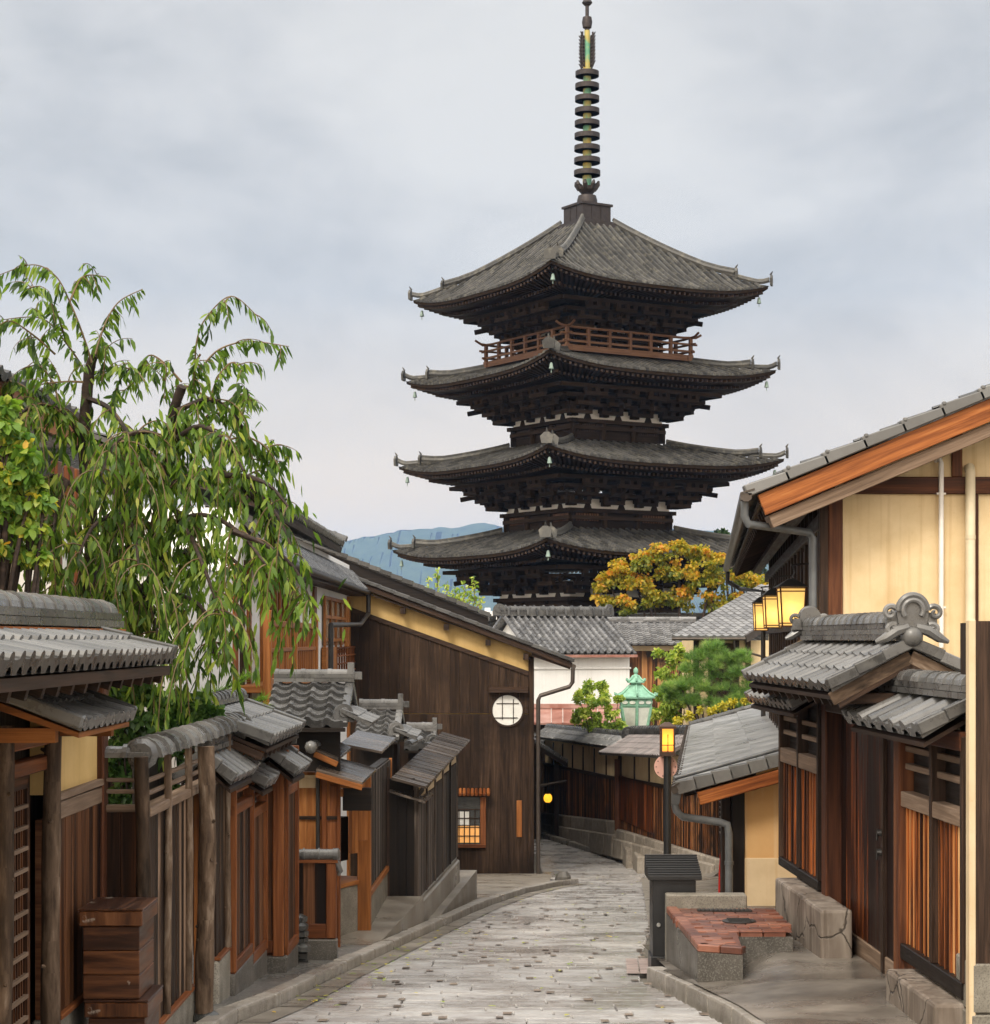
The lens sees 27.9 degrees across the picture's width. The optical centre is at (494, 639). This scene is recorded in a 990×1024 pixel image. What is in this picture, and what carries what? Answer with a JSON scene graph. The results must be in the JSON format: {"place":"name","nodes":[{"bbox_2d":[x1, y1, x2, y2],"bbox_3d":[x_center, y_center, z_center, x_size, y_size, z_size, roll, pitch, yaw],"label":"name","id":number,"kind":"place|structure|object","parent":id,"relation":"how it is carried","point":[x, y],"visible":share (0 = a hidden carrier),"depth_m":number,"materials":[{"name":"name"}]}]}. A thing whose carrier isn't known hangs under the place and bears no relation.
{"place":"outdoors","nodes":[
{"label":"outdoors","id":0,"kind":"place"},
{"bbox_2d":[191,920,427,1023],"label":"pavement","id":1,"kind":"structure","parent":0,"point":[266,982],"depth_m":17.51,"materials":[{"name":"grey concrete"}]},
{"bbox_2d":[83,985,162,1023],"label":"wooden crate","id":2,"kind":"object","parent":1,"relation":"on","point":[143,1008],"visible":0.79,"depth_m":11.17,"materials":[{"name":"brown wood"}]},
{"bbox_2d":[78,897,157,998],"bbox_3d":[-2.155,1.766,11.422,0.364,0.510,0.516,0,0,0],"label":"wooden crate","id":3,"kind":"object","parent":2,"relation":"on","point":[118,948],"visible":1,"depth_m":11.18,"materials":[{"name":"brown wood"}]},
{"bbox_2d":[193,746,218,1022],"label":"rustic log","id":4,"kind":"object","parent":1,"relation":"on","point":[204,960],"visible":0.97,"depth_m":13.88,"materials":[{"name":"wood"}]},
{"bbox_2d":[172,712,260,995],"bbox_3d":[-2.157,1.932,15.816,0.538,2.690,2.054,0,0,0],"label":"panel fence","id":5,"kind":"object","parent":1,"relation":"on","point":[235,769],"visible":0.46,"depth_m":16.02,"materials":[{"name":"wood"}]},
{"bbox_2d":[136,688,305,983],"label":"roofed gate","id":6,"kind":"structure","parent":1,"relation":"on","point":[265,731],"depth_m":16.32,"materials":[{"name":"grey tile"}]},
{"bbox_2d":[193,669,272,954],"bbox_3d":[-2.568,1.746,19.192,0.849,2.968,2.147,0,0,-8],"label":"pine tree","id":7,"kind":"object","parent":1,"relation":"on","point":[244,677],"visible":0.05,"depth_m":19.55,"materials":[{"name":"green plant"}]},
{"bbox_2d":[248,757,280,980],"bbox_3d":[-2.151,2.078,17.224,0.561,2.561,1.226,0,0,0],"label":"panel fence","id":8,"kind":"object","parent":1,"relation":"on","point":[264,777],"visible":0.28,"depth_m":17.47,"materials":[{"name":"wood"}]},
{"bbox_2d":[259,739,311,972],"bbox_3d":[-1.964,2.073,18.081,0.574,2.732,1.498,0,0,0],"label":"panel fence","id":9,"kind":"object","parent":1,"relation":"on","point":[291,763],"visible":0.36,"depth_m":17.94,"materials":[{"name":"wood"}]},
{"bbox_2d":[298,914,310,962],"bbox_3d":[-1.860,2.882,19.073,0.261,0.505,0.250,0,0,39],"label":"stone stack","id":10,"kind":"object","parent":1,"relation":"on","point":[304,947],"visible":0.52,"depth_m":19.00,"materials":[{"name":"grey stone"}]},
{"bbox_2d":[355,694,421,875],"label":"tiled gate","id":11,"kind":"structure","parent":1,"relation":"on","point":[390,722],"depth_m":26.69,"materials":[{"name":"tile"}]},
{"bbox_2d":[404,718,441,763],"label":"tiled gate","id":12,"kind":"structure","parent":1,"relation":"on","point":[414,750],"depth_m":31.31,"materials":[{"name":"tile"}]},
{"bbox_2d":[255,838,721,1023],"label":"road","id":13,"kind":"structure","parent":0,"point":[479,988],"depth_m":18.85,"materials":[{"name":"stone"}]},
{"bbox_2d":[237,883,589,1023],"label":"gutter","id":14,"kind":"object","parent":13,"relation":"on","point":[331,986],"visible":1,"depth_m":18.83,"materials":[{"name":"stone"}]},
{"bbox_2d":[272,874,662,1014],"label":"fallen leaves","id":15,"kind":"object","parent":13,"relation":"on","point":[439,948],"visible":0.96,"depth_m":19.54,"materials":[{"name":"plant"}]},
{"bbox_2d":[318,847,708,1021],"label":"road setts","id":16,"kind":"structure","parent":13,"relation":"on","point":[602,1020],"depth_m":19.44,"materials":[{"name":"grey stone"}]},
{"bbox_2d":[625,958,647,972],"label":"gutter bricks","id":17,"kind":"object","parent":13,"relation":"on","point":[632,965],"visible":0.55,"depth_m":19.34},
{"bbox_2d":[0,0,989,541],"label":"sky","id":18,"kind":"structure","parent":0,"point":[310,164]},
{"bbox_2d":[288,854,718,1023],"bbox_3d":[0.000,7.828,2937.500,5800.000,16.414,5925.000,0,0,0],"label":"ground","id":19,"kind":"structure","parent":0,"point":[643,977],"depth_m":21.41,"materials":[{"name":"grey stone"}]},
{"bbox_2d":[0,394,58,593],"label":"yellowing tree","id":20,"kind":"object","parent":19,"relation":"on","point":[21,458],"visible":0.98,"depth_m":13.98,"materials":[{"name":"green plant"}]},
{"bbox_2d":[0,365,81,594],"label":"old house","id":21,"kind":"structure","parent":19,"relation":"on","point":[6,375],"depth_m":18.71,"materials":[{"name":"beige paint"}]},
{"bbox_2d":[62,530,67,586],"bbox_3d":[-4.560,-0.600,21.077,0.031,1.600,0.373,0,0,0],"label":"window","id":22,"kind":"structure","parent":21,"relation":"in","point":[64,561],"depth_m":21.03,"materials":[{"name":"white glass"}]},
{"bbox_2d":[0,590,177,1023],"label":"gatehouse","id":23,"kind":"object","parent":19,"relation":"on","point":[66,663],"visible":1,"depth_m":10.65,"materials":[{"name":"paint"}]},
{"bbox_2d":[12,775,29,1023],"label":"lattice door","id":24,"kind":"structure","parent":23,"relation":"in","point":[21,959],"depth_m":10.36,"materials":[{"name":"brown wood"}]},
{"bbox_2d":[108,684,226,803],"bbox_3d":[-2.665,1.683,15.629,1.115,2.798,0.540,0,0,0],"label":"hedge","id":25,"kind":"object","parent":19,"relation":"on","point":[119,767],"visible":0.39,"depth_m":15.60,"materials":[{"name":"green plant"}]},
{"bbox_2d":[0,255,351,787],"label":"weeping tree","id":26,"kind":"object","parent":19,"relation":"on","point":[104,564],"visible":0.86,"depth_m":15.47,"materials":[{"name":"green plant"}]},
{"bbox_2d":[105,711,251,1023],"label":"log fence","id":27,"kind":"object","parent":19,"relation":"on","point":[150,841],"visible":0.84,"depth_m":12.89,"materials":[{"name":"brown wood"}]},
{"bbox_2d":[18,430,371,875],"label":"white house","id":28,"kind":"structure","parent":19,"relation":"on","point":[331,649],"depth_m":32.92,"materials":[{"name":"paint"}]},
{"bbox_2d":[266,574,291,620],"bbox_3d":[-3.427,-0.180,31.513,0.093,1.600,3.422,0,0,0],"label":"sliding window","id":29,"kind":"structure","parent":28,"relation":"in","point":[279,601],"depth_m":31.46,"materials":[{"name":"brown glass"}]},
{"bbox_2d":[322,596,346,652],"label":"sliding window","id":30,"kind":"structure","parent":28,"relation":"in","point":[333,609],"depth_m":42.36,"materials":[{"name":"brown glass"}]},
{"bbox_2d":[299,848,342,959],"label":"screen wall","id":31,"kind":"structure","parent":19,"relation":"on","point":[320,870],"depth_m":19.35,"materials":[{"name":"wood"}]},
{"bbox_2d":[268,663,395,946],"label":"entry house","id":32,"kind":"structure","parent":19,"relation":"on","point":[329,711],"depth_m":21.16,"materials":[{"name":"wood"}]},
{"bbox_2d":[371,759,389,885],"bbox_3d":[-1.386,2.178,24.070,0.023,1.278,2.901,0,0,2],"label":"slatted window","id":33,"kind":"structure","parent":32,"relation":"in","point":[379,778],"depth_m":23.82,"materials":[{"name":"brown wood"}]},
{"bbox_2d":[371,758,391,895],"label":"wall","id":34,"kind":"structure","parent":32,"relation":"in","point":[386,869],"depth_m":23.97,"materials":[{"name":"brown wood"}]},
{"bbox_2d":[205,506,489,625],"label":"house","id":35,"kind":"structure","parent":19,"relation":"on","point":[377,575],"depth_m":57.08,"materials":[{"name":"ceramic"}]},
{"bbox_2d":[341,896,423,943],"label":"ramp","id":36,"kind":"structure","parent":19,"relation":"on","point":[396,915],"depth_m":23.33,"materials":[{"name":"concrete"}]},
{"bbox_2d":[194,879,578,1023],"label":"kerb","id":37,"kind":"structure","parent":19,"relation":"on","point":[257,1004],"depth_m":18.73,"materials":[{"name":"stone"}]},
{"bbox_2d":[386,732,469,921],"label":"board wall shed","id":38,"kind":"structure","parent":19,"relation":"on","point":[422,830],"depth_m":26.04,"materials":[{"name":"brown wood"}]},
{"bbox_2d":[390,778,414,895],"bbox_3d":[-1.176,2.515,25.083,0.330,1.530,0.122,0,0,-11],"label":"dark door","id":39,"kind":"structure","parent":38,"relation":"in","point":[401,808],"depth_m":25.03,"materials":[{"name":"black wood"}]},
{"bbox_2d":[398,735,429,746],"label":"loose ridge tiles","id":40,"kind":"object","parent":38,"relation":"on","point":[411,741],"visible":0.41,"depth_m":28.56,"materials":[{"name":"tile"}]},
{"bbox_2d":[429,870,476,918],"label":"ramp","id":41,"kind":"structure","parent":19,"relation":"on","point":[463,891],"depth_m":29.49,"materials":[{"name":"concrete"}]},
{"bbox_2d":[425,567,485,609],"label":"young tree","id":42,"kind":"object","parent":19,"relation":"on","point":[464,594],"visible":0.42,"depth_m":69.50,"materials":[{"name":"green plant"}]},
{"bbox_2d":[350,576,575,875],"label":"gable house","id":43,"kind":"structure","parent":19,"relation":"on","point":[461,676],"depth_m":47.14,"materials":[{"name":"paint"}]},
{"bbox_2d":[458,797,485,847],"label":"grid window","id":44,"kind":"structure","parent":43,"relation":"in","point":[471,810],"depth_m":47.11,"materials":[{"name":"orange glass"}]},
{"bbox_2d":[491,693,523,726],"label":"round window","id":45,"kind":"structure","parent":43,"relation":"in","point":[507,709],"depth_m":47.12,"materials":[{"name":"white paper"}]},
{"bbox_2d":[517,800,521,836],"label":"wooden sign","id":46,"kind":"object","parent":43,"relation":"attached to","point":[519,818],"visible":1,"depth_m":47.11,"materials":[{"name":"brown wood"}]},
{"bbox_2d":[428,874,551,919],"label":"forecourt","id":47,"kind":"structure","parent":19,"relation":"on","point":[488,885],"depth_m":39.97,"materials":[{"name":"grey stone"}]},
{"bbox_2d":[485,608,496,619],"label":"distant building","id":48,"kind":"structure","parent":19,"relation":"on","point":[488,610],"depth_m":397.24,"materials":[{"name":"white paint"}]},
{"bbox_2d":[534,722,551,812],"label":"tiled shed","id":49,"kind":"structure","parent":19,"relation":"on","point":[542,781],"depth_m":66.04,"materials":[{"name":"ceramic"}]},
{"bbox_2d":[534,738,567,838],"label":"porch","id":50,"kind":"object","parent":19,"relation":"on","point":[550,752],"visible":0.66,"depth_m":60.41,"materials":[{"name":"wood"}]},
{"bbox_2d":[555,870,570,880],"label":"rock","id":51,"kind":"object","parent":19,"relation":"on","point":[563,875],"visible":0.61,"depth_m":42.91,"materials":[{"name":"stone"}]},
{"bbox_2d":[492,603,637,721],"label":"storehouse","id":52,"kind":"structure","parent":19,"relation":"on","point":[593,642],"depth_m":75.84,"materials":[{"name":"paint"}]},
{"bbox_2d":[534,704,619,732],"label":"wall","id":53,"kind":"structure","parent":19,"relation":"on","point":[562,714],"depth_m":67.81,"materials":[{"name":"pink paint"}]},
{"bbox_2d":[541,831,621,861],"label":"kerb","id":54,"kind":"structure","parent":19,"relation":"on","point":[562,840],"depth_m":57.99,"materials":[{"name":"stone"}]},
{"bbox_2d":[534,723,630,856],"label":"street wall","id":55,"kind":"structure","parent":19,"relation":"on","point":[589,803],"depth_m":56.82,"materials":[{"name":"beige paint"}]},
{"bbox_2d":[544,792,551,803],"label":"paper lantern","id":56,"kind":"object","parent":55,"relation":"on","point":[547,797],"visible":1,"depth_m":58.89,"materials":[{"name":"yellow paper"}]},
{"bbox_2d":[388,0,788,639],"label":"pagoda","id":57,"kind":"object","parent":19,"relation":"on","point":[584,310],"visible":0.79,"depth_m":94.46,"materials":[{"name":"wood"}]},
{"bbox_2d":[510,517,523,525],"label":"lattice window","id":58,"kind":"structure","parent":57,"relation":"in","point":[519,518],"depth_m":97.40,"materials":[{"name":"brown wood"}]},
{"bbox_2d":[517,429,529,438],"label":"lattice window","id":59,"kind":"structure","parent":57,"relation":"in","point":[529,429],"depth_m":97.40,"materials":[{"name":"brown wood"}]},
{"bbox_2d":[553,513,567,521],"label":"lattice window","id":60,"kind":"structure","parent":57,"relation":"in","point":[561,514],"depth_m":94.17,"materials":[{"name":"brown wood"}]},
{"bbox_2d":[557,423,569,432],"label":"lattice window","id":61,"kind":"structure","parent":57,"relation":"in","point":[565,423],"depth_m":94.40,"materials":[{"name":"brown wood"}]},
{"bbox_2d":[578,329,595,345],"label":"lattice window","id":62,"kind":"structure","parent":57,"relation":"in","point":[582,329],"depth_m":94.36,"materials":[{"name":"brown wood"}]},
{"bbox_2d":[577,422,596,431],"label":"lattice window","id":63,"kind":"structure","parent":57,"relation":"in","point":[589,424],"depth_m":94.17,"materials":[{"name":"brown wood"}]},
{"bbox_2d":[576,513,598,520],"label":"lattice window","id":64,"kind":"structure","parent":57,"relation":"in","point":[590,514],"depth_m":93.83,"materials":[{"name":"brown wood"}]},
{"bbox_2d":[633,335,647,350],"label":"lattice window","id":65,"kind":"structure","parent":57,"relation":"in","point":[644,335],"depth_m":96.15,"materials":[{"name":"brown wood"}]},
{"bbox_2d":[638,427,656,435],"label":"lattice window","id":66,"kind":"structure","parent":57,"relation":"in","point":[648,428],"depth_m":96.04,"materials":[{"name":"brown wood"}]},
{"bbox_2d":[642,515,664,523],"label":"lattice window","id":67,"kind":"structure","parent":57,"relation":"in","point":[643,516],"depth_m":95.91,"materials":[{"name":"brown wood"}]},
{"bbox_2d":[570,678,627,732],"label":"garden shrub","id":68,"kind":"object","parent":19,"relation":"on","point":[591,701],"visible":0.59,"depth_m":56.53,"materials":[{"name":"green plant"}]},
{"bbox_2d":[622,846,643,873],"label":"entrance steps","id":69,"kind":"structure","parent":19,"relation":"on","point":[637,865],"depth_m":49.07,"materials":[{"name":"beige stone"}]},
{"bbox_2d":[614,667,657,726],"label":"copper lantern","id":70,"kind":"object","parent":19,"relation":"on","point":[635,707],"visible":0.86,"depth_m":57.42,"materials":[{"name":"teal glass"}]},
{"bbox_2d":[607,616,695,724],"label":"board house","id":71,"kind":"structure","parent":19,"relation":"on","point":[645,636],"depth_m":82.28,"materials":[{"name":"tile"}]},
{"bbox_2d":[598,725,719,874],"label":"street wall","id":72,"kind":"structure","parent":19,"relation":"on","point":[641,799],"depth_m":48.07,"materials":[{"name":"beige paint"}]},
{"bbox_2d":[619,775,652,832],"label":"double door","id":73,"kind":"structure","parent":72,"relation":"in","point":[635,800],"depth_m":49.78,"materials":[{"name":"brown wood"}]},
{"bbox_2d":[626,612,705,620],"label":"tiled house","id":74,"kind":"structure","parent":19,"relation":"on","point":[698,616],"depth_m":90.51,"materials":[{"name":"tile"}]},
{"bbox_2d":[650,642,690,724],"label":"lime shrub","id":75,"kind":"object","parent":19,"relation":"on","point":[669,711],"visible":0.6,"depth_m":61.31,"materials":[{"name":"green plant"}]},
{"bbox_2d":[644,854,701,966],"bbox_3d":[1.698,2.619,19.027,0.504,1.080,0.500,0,0,0],"label":"utility box","id":76,"kind":"object","parent":19,"relation":"on","point":[672,873],"visible":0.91,"depth_m":18.84,"materials":[{"name":"black paint"}]},
{"bbox_2d":[589,538,768,617],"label":"maple tree","id":77,"kind":"object","parent":19,"relation":"on","point":[653,597],"visible":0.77,"depth_m":89.06,"materials":[{"name":"orange plant"}]},
{"bbox_2d":[656,637,754,719],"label":"pine tree","id":78,"kind":"object","parent":19,"relation":"on","point":[737,658],"visible":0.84,"depth_m":58.82,"materials":[{"name":"green plant"}]},
{"bbox_2d":[647,966,766,1023],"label":"kerb","id":79,"kind":"structure","parent":19,"relation":"on","point":[722,1010],"depth_m":15.66,"materials":[{"name":"stone"}]},
{"bbox_2d":[672,698,750,724],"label":"yellow bush","id":80,"kind":"object","parent":19,"relation":"on","point":[723,705],"visible":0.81,"depth_m":55.16,"materials":[{"name":"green plant"}]},
{"bbox_2d":[718,861,719,892],"bbox_3d":[3.079,3.249,27.058,0.097,1.192,0.101,0,0,0],"label":"red banner","id":81,"kind":"object","parent":19,"relation":"on","point":[719,879],"visible":0.07,"depth_m":27.05,"materials":[{"name":"fabric"}]},
{"bbox_2d":[665,893,792,981],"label":"brick platform","id":82,"kind":"structure","parent":19,"relation":"on","point":[706,947],"depth_m":17.14,"materials":[{"name":"concrete"}]},
{"bbox_2d":[697,908,751,912],"bbox_3d":[2.110,2.495,18.323,0.500,0.030,0.099,0,0,0],"label":"drain grate","id":83,"kind":"object","parent":82,"relation":"on","point":[713,910],"visible":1,"depth_m":18.27,"materials":[{"name":"metal"}]},
{"bbox_2d":[722,918,755,924],"bbox_3d":[2.160,2.499,17.628,0.300,0.042,0.300,0,0,0],"label":"manhole cover","id":84,"kind":"object","parent":82,"relation":"on","point":[745,921],"visible":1,"depth_m":17.57,"materials":[{"name":"metal"}]},
{"bbox_2d":[671,704,796,905],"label":"lean to house","id":85,"kind":"structure","parent":19,"relation":"on","point":[728,759],"depth_m":26.07,"materials":[{"name":"grey tile"}]},
{"bbox_2d":[714,528,768,600],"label":"tree","id":86,"kind":"object","parent":19,"relation":"on","point":[724,531],"visible":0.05,"depth_m":111.66,"materials":[{"name":"green plant"}]},
{"bbox_2d":[642,906,916,1023],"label":"apron","id":87,"kind":"object","parent":19,"relation":"on","point":[800,983],"visible":0.45,"depth_m":15.06,"materials":[{"name":"concrete"}]},
{"bbox_2d":[741,592,959,973],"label":"wooden gate","id":88,"kind":"structure","parent":87,"relation":"on","point":[866,780],"depth_m":16.16,"materials":[{"name":"wood"}]},
{"bbox_2d":[841,714,879,970],"bbox_3d":[3.109,1.663,16.671,0.105,2.054,1.714,0,0,-2],"label":"door leaf","id":89,"kind":"structure","parent":88,"relation":"in","point":[860,753],"depth_m":16.70,"materials":[{"name":"brown wood"}]},
{"bbox_2d":[885,739,893,973],"bbox_3d":[3.147,1.663,15.284,0.105,2.054,0.999,0,0,-2],"label":"door leaf","id":90,"kind":"structure","parent":88,"relation":"in","point":[889,960],"depth_m":15.63,"materials":[{"name":"brown wood"}]},
{"bbox_2d":[744,689,851,958],"bbox_3d":[2.933,1.873,18.402,0.739,3.202,3.580,0,0,-2],"label":"plank fence","id":91,"kind":"object","parent":19,"relation":"on","point":[814,917],"visible":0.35,"depth_m":18.40,"materials":[{"name":"brown wood"}]},
{"bbox_2d":[723,384,989,877],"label":"machiya house","id":92,"kind":"structure","parent":19,"relation":"on","point":[880,520],"depth_m":19.86,"materials":[{"name":"beige paint"}]},
{"bbox_2d":[751,586,773,630],"bbox_3d":[4.238,-0.483,30.910,0.489,0.712,0.264,0,0,0],"label":"hanging lantern","id":93,"kind":"object","parent":92,"relation":"hanging from","point":[757,614],"visible":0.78,"depth_m":30.81,"materials":[{"name":"yellow glass"}]},
{"bbox_2d":[761,575,796,628],"bbox_3d":[3.701,-0.490,25.821,0.480,0.700,0.279,0,0,0],"label":"hanging lantern","id":94,"kind":"object","parent":92,"relation":"hanging from","point":[769,608],"visible":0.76,"depth_m":25.72,"materials":[{"name":"yellow glass"}]},
{"bbox_2d":[774,563,808,626],"bbox_3d":[3.286,-0.488,21.724,0.437,0.708,0.328,0,0,0],"label":"hanging lantern","id":95,"kind":"object","parent":92,"relation":"hanging from","point":[791,595],"visible":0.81,"depth_m":21.60,"materials":[{"name":"yellow glass"}]},
{"bbox_2d":[841,669,965,1023],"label":"plank fence","id":96,"kind":"object","parent":19,"relation":"on","point":[922,711],"visible":0.85,"depth_m":13.62,"materials":[{"name":"brown wood"}]},
{"bbox_2d":[956,619,989,1023],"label":"wall end","id":97,"kind":"structure","parent":19,"relation":"on","point":[974,651],"depth_m":12.68,"materials":[{"name":"beige paint"}]},
{"bbox_2d":[341,523,768,612],"bbox_3d":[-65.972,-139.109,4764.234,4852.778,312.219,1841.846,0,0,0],"label":"hills","id":98,"kind":"structure","parent":0,"point":[374,551],"depth_m":4736.04,"materials":[{"name":"blue"}]},
{"bbox_2d":[541,829,718,876],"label":"pavement","id":99,"kind":"structure","parent":0,"point":[713,873],"depth_m":41.55,"materials":[{"name":"grey stone"}]},
{"bbox_2d":[641,875,718,933],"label":"side pavement","id":100,"kind":"structure","parent":0,"point":[707,884],"depth_m":35.23,"materials":[{"name":"grey stone"}]},
{"bbox_2d":[654,722,676,853],"bbox_3d":[2.133,2.332,24.828,0.290,2.599,0.204,0,0,0],"label":"street lamp","id":101,"kind":"object","parent":100,"relation":"on","point":[665,766],"visible":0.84,"depth_m":24.78,"materials":[{"name":"black metal"}]},
{"bbox_2d":[672,584,768,724],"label":"sloped roof house","id":102,"kind":"structure","parent":0,"point":[730,623],"depth_m":60.39,"materials":[{"name":"tile"}]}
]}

